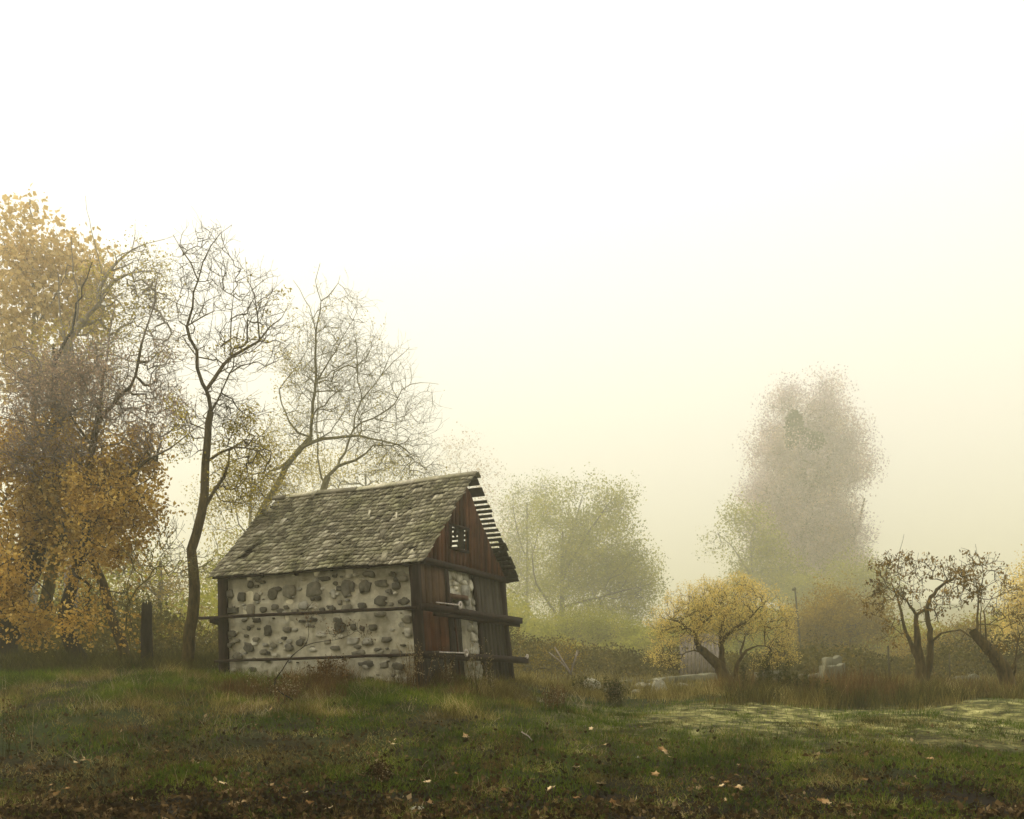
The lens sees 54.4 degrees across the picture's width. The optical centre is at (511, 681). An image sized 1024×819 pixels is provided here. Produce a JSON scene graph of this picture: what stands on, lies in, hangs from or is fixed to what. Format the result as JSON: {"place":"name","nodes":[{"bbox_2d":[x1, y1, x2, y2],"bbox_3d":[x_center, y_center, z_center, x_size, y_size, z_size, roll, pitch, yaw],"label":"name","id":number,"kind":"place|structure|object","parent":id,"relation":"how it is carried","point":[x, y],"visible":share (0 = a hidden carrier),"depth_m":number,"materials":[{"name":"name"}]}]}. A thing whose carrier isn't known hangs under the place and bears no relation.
{"place":"outdoors","nodes":[
{"label":"outdoors","id":0,"kind":"place"},
{"bbox_2d":[18,637,218,662],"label":"grass","id":1,"kind":"structure","parent":0,"point":[217,656],"depth_m":26.08,"materials":[{"name":"green plant"}]},
{"bbox_2d":[0,661,1023,818],"bbox_3d":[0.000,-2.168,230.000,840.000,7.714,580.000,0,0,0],"label":"ground","id":2,"kind":"structure","parent":0,"point":[926,738],"depth_m":15.39,"materials":[{"name":"green plant"}]},
{"bbox_2d":[0,688,31,758],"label":"brown weed","id":3,"kind":"object","parent":2,"relation":"on","point":[7,731],"visible":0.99,"depth_m":14.53,"materials":[{"name":"plant"}]},
{"bbox_2d":[25,714,33,749],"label":"straw stalk","id":4,"kind":"object","parent":2,"relation":"on","point":[32,730],"visible":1,"depth_m":14.87,"materials":[{"name":"brown plant"}]},
{"bbox_2d":[12,500,113,604],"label":"hazy tree","id":5,"kind":"object","parent":2,"relation":"on","point":[58,579],"visible":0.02,"depth_m":59.66,"materials":[{"name":"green plant"}]},
{"bbox_2d":[0,183,127,653],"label":"broadleaf tree","id":6,"kind":"object","parent":2,"relation":"on","point":[26,272],"visible":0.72,"depth_m":41.35,"materials":[{"name":"yellow plant"}]},
{"bbox_2d":[14,447,117,656],"bbox_3d":[-10.984,-3.118,24.574,2.133,5.729,2.529,0,0,-34],"label":"leaning tree","id":7,"kind":"object","parent":2,"relation":"on","point":[49,586],"visible":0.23,"depth_m":24.47,"materials":[{"name":"brown plant"}]},
{"bbox_2d":[0,262,174,657],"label":"leaning maple tree","id":8,"kind":"object","parent":2,"relation":"on","point":[20,575],"visible":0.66,"depth_m":24.22,"materials":[{"name":"orange plant"}]},
{"bbox_2d":[0,267,204,659],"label":"twiggy tree","id":9,"kind":"object","parent":2,"relation":"on","point":[100,414],"visible":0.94,"depth_m":23.80,"materials":[{"name":"brown plant"}]},
{"bbox_2d":[12,196,200,611],"bbox_3d":[-14.072,-8.820,34.926,6.767,16.818,3.938,0,0,0],"label":"slender tree","id":10,"kind":"object","parent":2,"relation":"on","point":[82,322],"visible":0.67,"depth_m":34.83,"materials":[{"name":"grey plant"}]},
{"bbox_2d":[0,642,218,673],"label":"brown undergrowth","id":11,"kind":"object","parent":2,"relation":"on","point":[14,661],"visible":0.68,"depth_m":21.88,"materials":[{"name":"brown plant"}]},
{"bbox_2d":[1,535,218,657],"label":"thicket","id":12,"kind":"object","parent":2,"relation":"on","point":[159,640],"visible":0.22,"depth_m":30.66,"materials":[{"name":"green plant"}]},
{"bbox_2d":[34,443,186,661],"bbox_3d":[-9.271,-2.889,22.843,3.401,5.276,2.595,0,0,0],"label":"crooked tree","id":13,"kind":"object","parent":2,"relation":"on","point":[66,626],"visible":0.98,"depth_m":22.79,"materials":[{"name":"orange plant"}]},
{"bbox_2d":[0,521,245,650],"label":"thicket","id":14,"kind":"object","parent":2,"relation":"on","point":[211,595],"visible":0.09,"depth_m":53.46,"materials":[{"name":"green plant"}]},
{"bbox_2d":[140,599,153,663],"bbox_3d":[-8.284,-0.999,22.600,0.318,1.708,0.318,0,0,0],"label":"wooden post","id":15,"kind":"object","parent":2,"relation":"on","point":[146,639],"visible":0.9,"depth_m":22.50,"materials":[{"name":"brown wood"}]},
{"bbox_2d":[79,532,217,641],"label":"hazy tree","id":16,"kind":"object","parent":2,"relation":"on","point":[159,595],"visible":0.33,"depth_m":51.66,"materials":[{"name":"green plant"}]},
{"bbox_2d":[116,511,220,662],"bbox_3d":[-7.554,-1.989,21.959,2.463,3.713,1.386,0,0,0],"label":"tree","id":17,"kind":"object","parent":2,"relation":"on","point":[149,577],"visible":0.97,"depth_m":21.99,"materials":[{"name":"brown plant"}]},
{"bbox_2d":[145,653,220,681],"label":"straw tufts","id":18,"kind":"object","parent":2,"relation":"on","point":[195,676],"visible":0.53,"depth_m":19.80,"materials":[{"name":"brown plant"}]},
{"bbox_2d":[157,206,305,664],"bbox_3d":[-6.298,-5.416,22.403,3.156,10.521,2.754,0,0,-21],"label":"bent tree","id":19,"kind":"object","parent":2,"relation":"on","point":[191,621],"visible":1,"depth_m":22.31,"materials":[{"name":"brown plant"}]},
{"bbox_2d":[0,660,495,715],"bbox_3d":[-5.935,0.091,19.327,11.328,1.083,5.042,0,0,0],"label":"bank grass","id":20,"kind":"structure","parent":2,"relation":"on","point":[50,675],"depth_m":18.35,"materials":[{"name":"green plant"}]},
{"bbox_2d":[179,413,337,634],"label":"hazy tree","id":21,"kind":"object","parent":2,"relation":"on","point":[303,465],"visible":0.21,"depth_m":71.59,"materials":[{"name":"yellow plant"}]},
{"bbox_2d":[0,682,537,805],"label":"front reddish grass","id":22,"kind":"structure","parent":2,"relation":"on","point":[500,765],"depth_m":14.39,"materials":[{"name":"plant"}]},
{"bbox_2d":[239,668,303,703],"bbox_3d":[-4.198,0.065,17.868,1.076,0.681,1.102,0,0,22],"label":"brown weed","id":23,"kind":"object","parent":2,"relation":"on","point":[284,685],"visible":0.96,"depth_m":17.76,"materials":[{"name":"brown plant"}]},
{"bbox_2d":[0,656,615,724],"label":"grass","id":24,"kind":"structure","parent":2,"relation":"on","point":[74,677],"depth_m":17.63,"materials":[{"name":"green plant"}]},
{"bbox_2d":[1,674,620,791],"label":"pale grass wisps","id":25,"kind":"object","parent":2,"relation":"on","point":[256,732],"depth_m":15.64,"materials":[{"name":"beige plant"}]},
{"bbox_2d":[274,600,375,704],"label":"slanting sapling","id":26,"kind":"object","parent":2,"relation":"on","point":[308,613],"visible":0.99,"depth_m":17.85,"materials":[{"name":"brown plant"}]},
{"bbox_2d":[303,652,350,686],"bbox_3d":[-3.570,-0.209,19.291,0.885,0.676,1.258,0,0,-15],"label":"red berry shrub","id":27,"kind":"object","parent":2,"relation":"on","point":[323,668],"visible":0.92,"depth_m":19.11,"materials":[{"name":"brown plant"}]},
{"bbox_2d":[232,265,446,525],"bbox_3d":[-6.565,-8.619,39.997,8.677,16.511,5.160,0,0,0],"label":"bare tree","id":28,"kind":"object","parent":2,"relation":"on","point":[308,441],"visible":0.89,"depth_m":39.57,"materials":[{"name":"beige plant"}]},
{"bbox_2d":[198,471,528,687],"bbox_3d":[-3.183,-1.913,22.289,5.652,5.017,4.914,0,0,25],"label":"stone hut","id":29,"kind":"object","parent":2,"relation":"on","point":[390,566],"visible":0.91,"depth_m":20.70,"materials":[{"name":"stone"}]},
{"bbox_2d":[453,605,464,675],"bbox_3d":[-1.172,-0.654,20.869,0.172,1.924,0.596,0,0,25],"label":"door","id":30,"kind":"structure","parent":29,"relation":"in","point":[458,621],"depth_m":20.97,"materials":[{"name":"brown wood"}]},
{"bbox_2d":[289,438,441,493],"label":"hazy tree","id":31,"kind":"object","parent":2,"relation":"on","point":[340,480],"visible":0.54,"depth_m":79.77,"materials":[{"name":"beige plant"}]},
{"bbox_2d":[354,754,394,784],"bbox_3d":[-1.796,1.211,13.223,0.522,0.466,0.572,0,0,0],"label":"rock","id":32,"kind":"object","parent":2,"relation":"on","point":[382,772],"visible":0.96,"depth_m":13.16,"materials":[{"name":"grey stone"}]},
{"bbox_2d":[316,324,450,489],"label":"bare tree","id":33,"kind":"object","parent":2,"relation":"on","point":[326,481],"visible":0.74,"depth_m":42.97,"materials":[{"name":"brown plant"}]},
{"bbox_2d":[396,638,434,691],"bbox_3d":[-1.815,-0.291,18.533,0.639,1.011,0.580,0,0,43],"label":"seedy weed","id":34,"kind":"object","parent":2,"relation":"on","point":[414,671],"visible":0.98,"depth_m":18.58,"materials":[{"name":"brown plant"}]},
{"bbox_2d":[435,651,454,684],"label":"seedy weed","id":35,"kind":"object","parent":2,"relation":"on","point":[447,673],"visible":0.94,"depth_m":19.21,"materials":[{"name":"brown plant"}]},
{"bbox_2d":[420,421,532,603],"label":"faint tree","id":36,"kind":"object","parent":2,"relation":"on","point":[484,485],"visible":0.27,"depth_m":159.68,"materials":[{"name":"plant"}]},
{"bbox_2d":[464,637,488,697],"bbox_3d":[-0.648,-0.227,18.358,0.448,1.164,0.304,0,0,0],"label":"seedy weed","id":37,"kind":"object","parent":2,"relation":"on","point":[474,676],"visible":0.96,"depth_m":18.34,"materials":[{"name":"brown plant"}]},
{"bbox_2d":[411,668,542,706],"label":"hut front grass","id":38,"kind":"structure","parent":2,"relation":"on","point":[497,686],"depth_m":19.01,"materials":[{"name":"green plant"}]},
{"bbox_2d":[483,650,493,695],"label":"seedy weed","id":39,"kind":"object","parent":2,"relation":"on","point":[488,676],"visible":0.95,"depth_m":18.74,"materials":[{"name":"green plant"}]},
{"bbox_2d":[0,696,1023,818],"bbox_3d":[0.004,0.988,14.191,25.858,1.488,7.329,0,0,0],"label":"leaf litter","id":40,"kind":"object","parent":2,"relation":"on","point":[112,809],"visible":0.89,"depth_m":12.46,"materials":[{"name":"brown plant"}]},
{"bbox_2d":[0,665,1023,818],"bbox_3d":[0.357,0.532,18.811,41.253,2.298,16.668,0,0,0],"label":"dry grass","id":41,"kind":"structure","parent":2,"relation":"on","point":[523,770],"depth_m":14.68,"materials":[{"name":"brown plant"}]},
{"bbox_2d":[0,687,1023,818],"bbox_3d":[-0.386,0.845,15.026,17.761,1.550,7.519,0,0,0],"label":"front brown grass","id":42,"kind":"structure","parent":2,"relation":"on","point":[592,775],"depth_m":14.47,"materials":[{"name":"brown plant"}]},
{"bbox_2d":[0,682,1023,817],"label":"green turf clumps","id":43,"kind":"object","parent":2,"relation":"on","point":[605,721],"visible":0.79,"depth_m":15.16,"materials":[{"name":"green plant"}]},
{"bbox_2d":[488,467,570,621],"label":"willow tree","id":44,"kind":"object","parent":2,"relation":"on","point":[519,541],"visible":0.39,"depth_m":134.24,"materials":[{"name":"green plant"}]},
{"bbox_2d":[513,629,591,679],"bbox_3d":[1.212,-0.696,32.988,2.922,2.093,2.216,0,0,0],"label":"crossed branch bush","id":45,"kind":"object","parent":2,"relation":"on","point":[569,665],"visible":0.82,"depth_m":33.00,"materials":[{"name":"brown plant"}]},
{"bbox_2d":[540,683,568,709],"bbox_3d":[0.772,0.259,18.326,0.574,0.551,0.516,0,0,-10],"label":"brown weed","id":46,"kind":"object","parent":2,"relation":"on","point":[557,696],"visible":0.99,"depth_m":18.27,"materials":[{"name":"brown plant"}]},
{"bbox_2d":[554,647,571,674],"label":"broken branch","id":47,"kind":"object","parent":2,"relation":"on","point":[567,668],"visible":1,"depth_m":28.11,"materials":[{"name":"grey plant"}]},
{"bbox_2d":[570,650,578,672],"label":"broken branch","id":48,"kind":"object","parent":2,"relation":"on","point":[574,661],"visible":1,"depth_m":27.66,"materials":[{"name":"grey plant"}]},
{"bbox_2d":[567,673,601,692],"bbox_3d":[1.740,0.049,24.505,0.900,0.543,0.554,0,0,-12],"label":"teasel weed","id":49,"kind":"object","parent":2,"relation":"on","point":[587,683],"visible":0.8,"depth_m":24.45,"materials":[{"name":"brown plant"}]},
{"bbox_2d":[584,678,600,689],"bbox_3d":[2.144,0.167,26.998,0.555,0.524,0.474,3,0,0],"label":"boulder","id":50,"kind":"object","parent":2,"relation":"on","point":[593,684],"visible":0.19,"depth_m":26.85,"materials":[{"name":"grey stone"}]},
{"bbox_2d":[514,596,672,656],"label":"willow bush","id":51,"kind":"object","parent":2,"relation":"on","point":[583,633],"visible":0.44,"depth_m":79.25,"materials":[{"name":"green plant"}]},
{"bbox_2d":[515,462,673,630],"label":"willow tree","id":52,"kind":"object","parent":2,"relation":"on","point":[621,574],"visible":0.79,"depth_m":116.43,"materials":[{"name":"green plant"}]},
{"bbox_2d":[506,585,713,663],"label":"thicket","id":53,"kind":"object","parent":2,"relation":"on","point":[525,612],"visible":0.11,"depth_m":78.76,"materials":[{"name":"green plant"}]},
{"bbox_2d":[593,674,629,706],"bbox_3d":[2.101,0.209,21.163,0.710,0.704,0.811,0,0,-27],"label":"burr bush","id":54,"kind":"object","parent":2,"relation":"on","point":[614,689],"visible":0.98,"depth_m":21.11,"materials":[{"name":"brown plant"}]},
{"bbox_2d":[509,626,739,678],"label":"willow scrub","id":55,"kind":"object","parent":2,"relation":"on","point":[631,662],"visible":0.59,"depth_m":41.82,"materials":[{"name":"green plant"}]},
{"bbox_2d":[507,671,756,703],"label":"undergrowth","id":56,"kind":"object","parent":2,"relation":"on","point":[674,692],"visible":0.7,"depth_m":23.00,"materials":[{"name":"brown plant"}]},
{"bbox_2d":[619,677,673,682],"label":"wall","id":57,"kind":"structure","parent":2,"relation":"on","point":[664,678],"depth_m":34.04,"materials":[{"name":"stone"}]},
{"bbox_2d":[651,678,666,692],"bbox_3d":[3.618,0.410,24.499,0.432,0.998,0.383,-2,0,0],"label":"boulder","id":58,"kind":"object","parent":2,"relation":"on","point":[657,684],"visible":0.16,"depth_m":24.46,"materials":[{"name":"grey stone"}]},
{"bbox_2d":[668,673,717,682],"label":"wall","id":59,"kind":"structure","parent":2,"relation":"on","point":[696,676],"depth_m":34.91,"materials":[{"name":"stone"}]},
{"bbox_2d":[615,588,779,658],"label":"hedge tree","id":60,"kind":"object","parent":2,"relation":"on","point":[656,642],"visible":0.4,"depth_m":74.65,"materials":[{"name":"yellow plant"}]},
{"bbox_2d":[678,633,718,674],"bbox_3d":[7.202,-0.874,38.045,1.680,1.936,0.090,0,0,0],"label":"board fence","id":61,"kind":"object","parent":2,"relation":"on","point":[711,647],"visible":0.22,"depth_m":38.00,"materials":[{"name":"grey wood"}]},
{"bbox_2d":[640,570,801,680],"bbox_3d":[5.673,-1.321,27.002,4.428,3.455,2.380,0,0,0],"label":"round yellow tree","id":62,"kind":"object","parent":2,"relation":"on","point":[713,660],"visible":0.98,"depth_m":26.85,"materials":[{"name":"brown plant"}]},
{"bbox_2d":[737,660,749,685],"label":"spiky weed","id":63,"kind":"object","parent":2,"relation":"on","point":[743,670],"visible":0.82,"depth_m":22.32,"materials":[{"name":"plant"}]},
{"bbox_2d":[691,491,820,615],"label":"hazy golden tree","id":64,"kind":"object","parent":2,"relation":"on","point":[764,568],"visible":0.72,"depth_m":148.97,"materials":[{"name":"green plant"}]},
{"bbox_2d":[755,657,766,685],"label":"spiky weed","id":65,"kind":"object","parent":2,"relation":"on","point":[760,671],"visible":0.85,"depth_m":22.35,"materials":[{"name":"plant"}]},
{"bbox_2d":[762,651,771,687],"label":"spiky weed","id":66,"kind":"object","parent":2,"relation":"on","point":[766,672],"visible":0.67,"depth_m":22.47,"materials":[{"name":"plant"}]},
{"bbox_2d":[754,670,781,682],"bbox_3d":[7.786,-0.088,30.297,0.701,0.490,0.621,0,0,0],"label":"concrete block","id":67,"kind":"object","parent":2,"relation":"on","point":[775,672],"depth_m":30.00,"materials":[{"name":"grey concrete"}]},
{"bbox_2d":[514,664,1023,688],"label":"field grass","id":68,"kind":"structure","parent":2,"relation":"on","point":[636,677],"depth_m":32.95,"materials":[{"name":"green plant"}]},
{"bbox_2d":[763,663,776,691],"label":"spiky weed","id":69,"kind":"object","parent":2,"relation":"on","point":[770,675],"visible":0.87,"depth_m":21.64,"materials":[{"name":"plant"}]},
{"bbox_2d":[775,664,783,692],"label":"spiky weed","id":70,"kind":"object","parent":2,"relation":"on","point":[779,679],"visible":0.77,"depth_m":21.64,"materials":[{"name":"plant"}]},
{"bbox_2d":[780,666,791,684],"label":"spiky weed","id":71,"kind":"object","parent":2,"relation":"on","point":[784,673],"visible":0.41,"depth_m":22.68,"materials":[{"name":"green plant"}]},
{"bbox_2d":[783,655,794,690],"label":"spiky weed","id":72,"kind":"object","parent":2,"relation":"on","point":[788,676],"visible":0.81,"depth_m":21.96,"materials":[{"name":"green plant"}]},
{"bbox_2d":[792,587,800,648],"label":"leaning pole","id":73,"kind":"object","parent":2,"relation":"on","point":[794,590],"visible":0.72,"depth_m":57.95,"materials":[{"name":"wood"}]},
{"bbox_2d":[792,672,801,688],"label":"spiky weed","id":74,"kind":"object","parent":2,"relation":"on","point":[796,676],"visible":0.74,"depth_m":22.36,"materials":[{"name":"brown plant"}]},
{"bbox_2d":[604,708,1008,752],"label":"dark turf clumps","id":75,"kind":"object","parent":2,"relation":"on","point":[862,720],"visible":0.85,"depth_m":17.24,"materials":[{"name":"green plant"}]},
{"bbox_2d":[801,676,811,691],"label":"spiky weed","id":76,"kind":"object","parent":2,"relation":"on","point":[807,683],"visible":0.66,"depth_m":22.03,"materials":[{"name":"brown plant"}]},
{"bbox_2d":[802,668,810,688],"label":"spiky weed","id":77,"kind":"object","parent":2,"relation":"on","point":[806,675],"visible":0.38,"depth_m":22.36,"materials":[{"name":"plant"}]},
{"bbox_2d":[727,361,889,623],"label":"tall tree","id":78,"kind":"object","parent":2,"relation":"on","point":[808,444],"visible":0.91,"depth_m":162.03,"materials":[{"name":"grey plant"}]},
{"bbox_2d":[810,677,821,693],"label":"spiky weed","id":79,"kind":"object","parent":2,"relation":"on","point":[817,686],"visible":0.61,"depth_m":21.83,"materials":[{"name":"brown plant"}]},
{"bbox_2d":[821,798,831,803],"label":"fallen leaf","id":80,"kind":"object","parent":2,"relation":"on","point":[824,801],"visible":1,"depth_m":12.21,"materials":[{"name":"beige plant"}]},
{"bbox_2d":[822,680,834,703],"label":"dark sprig","id":81,"kind":"object","parent":2,"relation":"on","point":[828,692],"visible":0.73,"depth_m":20.96,"materials":[{"name":"brown plant"}]},
{"bbox_2d":[819,663,844,680],"bbox_3d":[10.055,-0.204,31.299,0.635,0.734,0.626,0,0,0],"label":"concrete block","id":82,"kind":"object","parent":2,"relation":"on","point":[834,667],"depth_m":31.00,"materials":[{"name":"grey concrete"}]},
{"bbox_2d":[822,655,841,665],"bbox_3d":[10.414,-0.353,32.451,0.506,0.973,0.523,0,0,0],"label":"concrete block","id":83,"kind":"object","parent":2,"relation":"on","point":[828,661],"depth_m":32.20,"materials":[{"name":"grey concrete"}]},
{"bbox_2d":[767,539,909,623],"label":"hazy golden tree","id":84,"kind":"object","parent":2,"relation":"on","point":[801,585],"visible":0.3,"depth_m":138.57,"materials":[{"name":"yellow plant"}]},
{"bbox_2d":[656,591,1023,659],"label":"thicket","id":85,"kind":"object","parent":2,"relation":"on","point":[762,640],"visible":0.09,"depth_m":84.79,"materials":[{"name":"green plant"}]},
{"bbox_2d":[774,571,925,659],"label":"rusty bush","id":86,"kind":"object","parent":2,"relation":"on","point":[816,618],"visible":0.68,"depth_m":65.08,"materials":[{"name":"brown plant"}]},
{"bbox_2d":[729,630,1023,678],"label":"scrub","id":87,"kind":"object","parent":2,"relation":"on","point":[967,662],"visible":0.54,"depth_m":37.70,"materials":[{"name":"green plant"}]},
{"bbox_2d":[887,646,889,676],"bbox_3d":[10.214,-0.378,27.000,0.093,1.176,0.060,0,0,0],"label":"garden stake","id":88,"kind":"object","parent":2,"relation":"on","point":[888,659],"visible":0.65,"depth_m":26.98,"materials":[{"name":"brown wood"}]},
{"bbox_2d":[855,536,992,684],"bbox_3d":[10.339,-1.679,24.966,3.471,4.112,1.577,0,0,0],"label":"gnarled fruit tree","id":89,"kind":"object","parent":2,"relation":"on","point":[921,664],"visible":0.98,"depth_m":24.95,"materials":[{"name":"brown plant"}]},
{"bbox_2d":[880,605,1019,659],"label":"olive bush","id":90,"kind":"object","parent":2,"relation":"on","point":[965,627],"visible":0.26,"depth_m":49.86,"materials":[{"name":"green plant"}]},
{"bbox_2d":[951,674,978,681],"bbox_3d":[15.743,-0.063,34.601,1.796,0.398,0.175,0,0,-37],"label":"plank","id":91,"kind":"object","parent":2,"relation":"on","point":[976,675],"visible":0.31,"depth_m":34.68,"materials":[{"name":"wood"}]},
{"bbox_2d":[959,544,1023,687],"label":"gnarled fruit tree","id":92,"kind":"object","parent":2,"relation":"on","point":[998,661],"visible":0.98,"depth_m":23.92,"materials":[{"name":"brown plant"}]},
{"bbox_2d":[987,544,1023,653],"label":"yellow edge tree","id":93,"kind":"object","parent":2,"relation":"on","point":[1007,630],"visible":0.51,"depth_m":43.80,"materials":[{"name":"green plant"}]},
{"bbox_2d":[0,0,1023,623],"label":"sky","id":94,"kind":"structure","parent":0,"point":[603,229],"materials":[{"name":"white"}]},
{"bbox_2d":[80,600,1020,652],"bbox_3d":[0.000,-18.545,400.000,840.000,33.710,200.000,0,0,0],"label":"hill","id":95,"kind":"structure","parent":0,"point":[966,608],"depth_m":384.63,"materials":[{"name":"green plant"}]},
{"bbox_2d":[694,661,1023,711],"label":"field edge dry grass","id":96,"kind":"structure","parent":0,"point":[818,704],"depth_m":20.98,"materials":[{"name":"brown plant"}]},
{"bbox_2d":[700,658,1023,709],"bbox_3d":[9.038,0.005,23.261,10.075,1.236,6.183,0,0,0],"label":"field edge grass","id":97,"kind":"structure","parent":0,"point":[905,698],"depth_m":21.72,"materials":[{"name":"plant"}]}
]}

